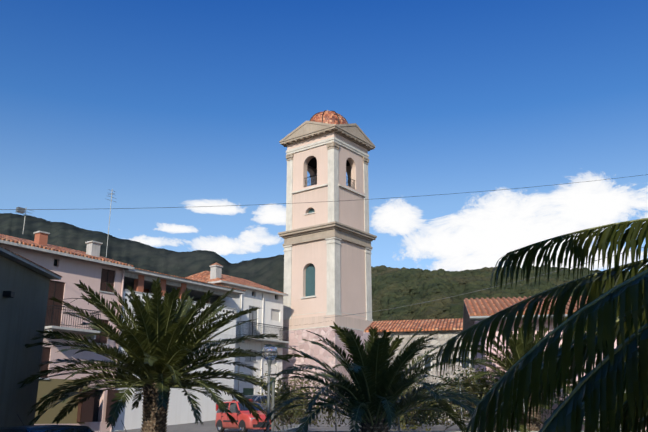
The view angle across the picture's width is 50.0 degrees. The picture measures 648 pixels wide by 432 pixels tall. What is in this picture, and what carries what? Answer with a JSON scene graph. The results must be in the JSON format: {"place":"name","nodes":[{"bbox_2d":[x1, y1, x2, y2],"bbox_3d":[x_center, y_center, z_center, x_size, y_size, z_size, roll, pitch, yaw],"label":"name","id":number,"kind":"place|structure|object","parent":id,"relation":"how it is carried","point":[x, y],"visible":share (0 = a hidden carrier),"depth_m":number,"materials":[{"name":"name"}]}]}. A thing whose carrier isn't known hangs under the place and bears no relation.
{"place":"outdoors","nodes":[
{"label":"outdoors","id":0,"kind":"place"},
{"bbox_2d":[0,213,283,296],"bbox_3d":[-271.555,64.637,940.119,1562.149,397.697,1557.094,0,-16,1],"label":"hills","id":1,"kind":"structure","parent":0,"point":[268,272],"depth_m":1331.97,"materials":[{"name":"green plant"}]},
{"bbox_2d":[371,264,638,320],"bbox_3d":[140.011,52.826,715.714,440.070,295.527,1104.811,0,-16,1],"label":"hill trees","id":2,"kind":"object","parent":1,"relation":"on","point":[394,288],"visible":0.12,"depth_m":546.27,"materials":[{"name":"green plant"}]},
{"bbox_2d":[112,410,467,431],"bbox_3d":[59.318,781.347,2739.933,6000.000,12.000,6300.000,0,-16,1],"label":"ground","id":3,"kind":"structure","parent":0,"point":[208,426],"depth_m":39.31,"materials":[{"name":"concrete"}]},
{"bbox_2d":[0,246,61,426],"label":"grey house","id":4,"kind":"structure","parent":3,"relation":"on","point":[24,286],"depth_m":21.69,"materials":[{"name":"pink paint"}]},
{"bbox_2d":[0,414,94,431],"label":"car","id":5,"kind":"object","parent":3,"relation":"on","point":[52,428],"visible":1,"depth_m":17.99,"materials":[{"name":"paint"}]},
{"bbox_2d":[0,189,134,431],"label":"pink house","id":6,"kind":"structure","parent":3,"relation":"on","point":[93,269],"depth_m":36.12,"materials":[{"name":"paint"}]},
{"bbox_2d":[17,277,290,431],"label":"palm","id":7,"kind":"object","parent":3,"relation":"on","point":[161,345],"visible":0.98,"depth_m":22.46,"materials":[{"name":"green plant"}]},
{"bbox_2d":[112,268,245,430],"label":"building","id":8,"kind":"structure","parent":3,"relation":"on","point":[138,281],"depth_m":42.10,"materials":[{"name":"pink paint"}]},
{"bbox_2d":[185,262,288,399],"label":"white house","id":9,"kind":"structure","parent":3,"relation":"on","point":[268,315],"depth_m":49.51,"materials":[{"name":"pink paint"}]},
{"bbox_2d":[215,400,270,431],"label":"red car","id":10,"kind":"object","parent":3,"relation":"on","point":[245,419],"visible":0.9,"depth_m":34.72,"materials":[{"name":"paint"}]},
{"bbox_2d":[232,395,282,416],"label":"grey hatchback car","id":11,"kind":"object","parent":3,"relation":"on","point":[258,398],"visible":0.15,"depth_m":42.75,"materials":[{"name":"paint"}]},
{"bbox_2d":[261,344,277,431],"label":"street lamp","id":12,"kind":"object","parent":3,"relation":"on","point":[269,354],"visible":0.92,"depth_m":20.30,"materials":[{"name":"grey metal"}]},
{"bbox_2d":[278,110,376,410],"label":"bell tower","id":13,"kind":"structure","parent":3,"relation":"on","point":[327,247],"depth_m":54.63,"materials":[{"name":"paint"}]},
{"bbox_2d":[254,321,496,431],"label":"palm","id":14,"kind":"object","parent":3,"relation":"on","point":[382,383],"visible":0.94,"depth_m":17.52,"materials":[{"name":"green plant"}]},
{"bbox_2d":[364,318,474,420],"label":"house","id":15,"kind":"structure","parent":3,"relation":"on","point":[448,329],"depth_m":44.02,"materials":[{"name":"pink paint"}]},
{"bbox_2d":[251,357,625,430],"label":"hedge shrubs","id":16,"kind":"object","parent":3,"relation":"on","point":[410,418],"visible":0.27,"depth_m":21.92,"materials":[{"name":"green plant"}]},
{"bbox_2d":[269,381,646,431],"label":"wall","id":17,"kind":"structure","parent":3,"relation":"on","point":[346,429],"depth_m":21.31,"materials":[{"name":"plant"}]},
{"bbox_2d":[434,376,550,431],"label":"bush","id":18,"kind":"object","parent":3,"relation":"on","point":[520,427],"visible":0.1,"depth_m":21.68,"materials":[{"name":"green plant"}]},
{"bbox_2d":[453,322,596,430],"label":"palm","id":19,"kind":"object","parent":3,"relation":"on","point":[510,360],"visible":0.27,"depth_m":22.28,"materials":[{"name":"green plant"}]},
{"bbox_2d":[436,218,647,431],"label":"palm","id":20,"kind":"object","parent":3,"relation":"on","point":[599,323],"visible":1,"depth_m":5.17,"materials":[{"name":"green plant"}]},
{"bbox_2d":[462,296,645,430],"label":"pink house","id":21,"kind":"structure","parent":3,"relation":"on","point":[476,310],"depth_m":25.60,"materials":[{"name":"paint"}]},
{"bbox_2d":[0,174,647,327],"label":"overhead wires","id":22,"kind":"object","parent":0,"point":[332,201],"visible":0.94,"depth_m":35.74,"materials":[{"name":"grey metal"}]},
{"bbox_2d":[0,0,647,270],"label":"sky","id":23,"kind":"structure","parent":0,"point":[187,105],"materials":[{"name":"blue"}]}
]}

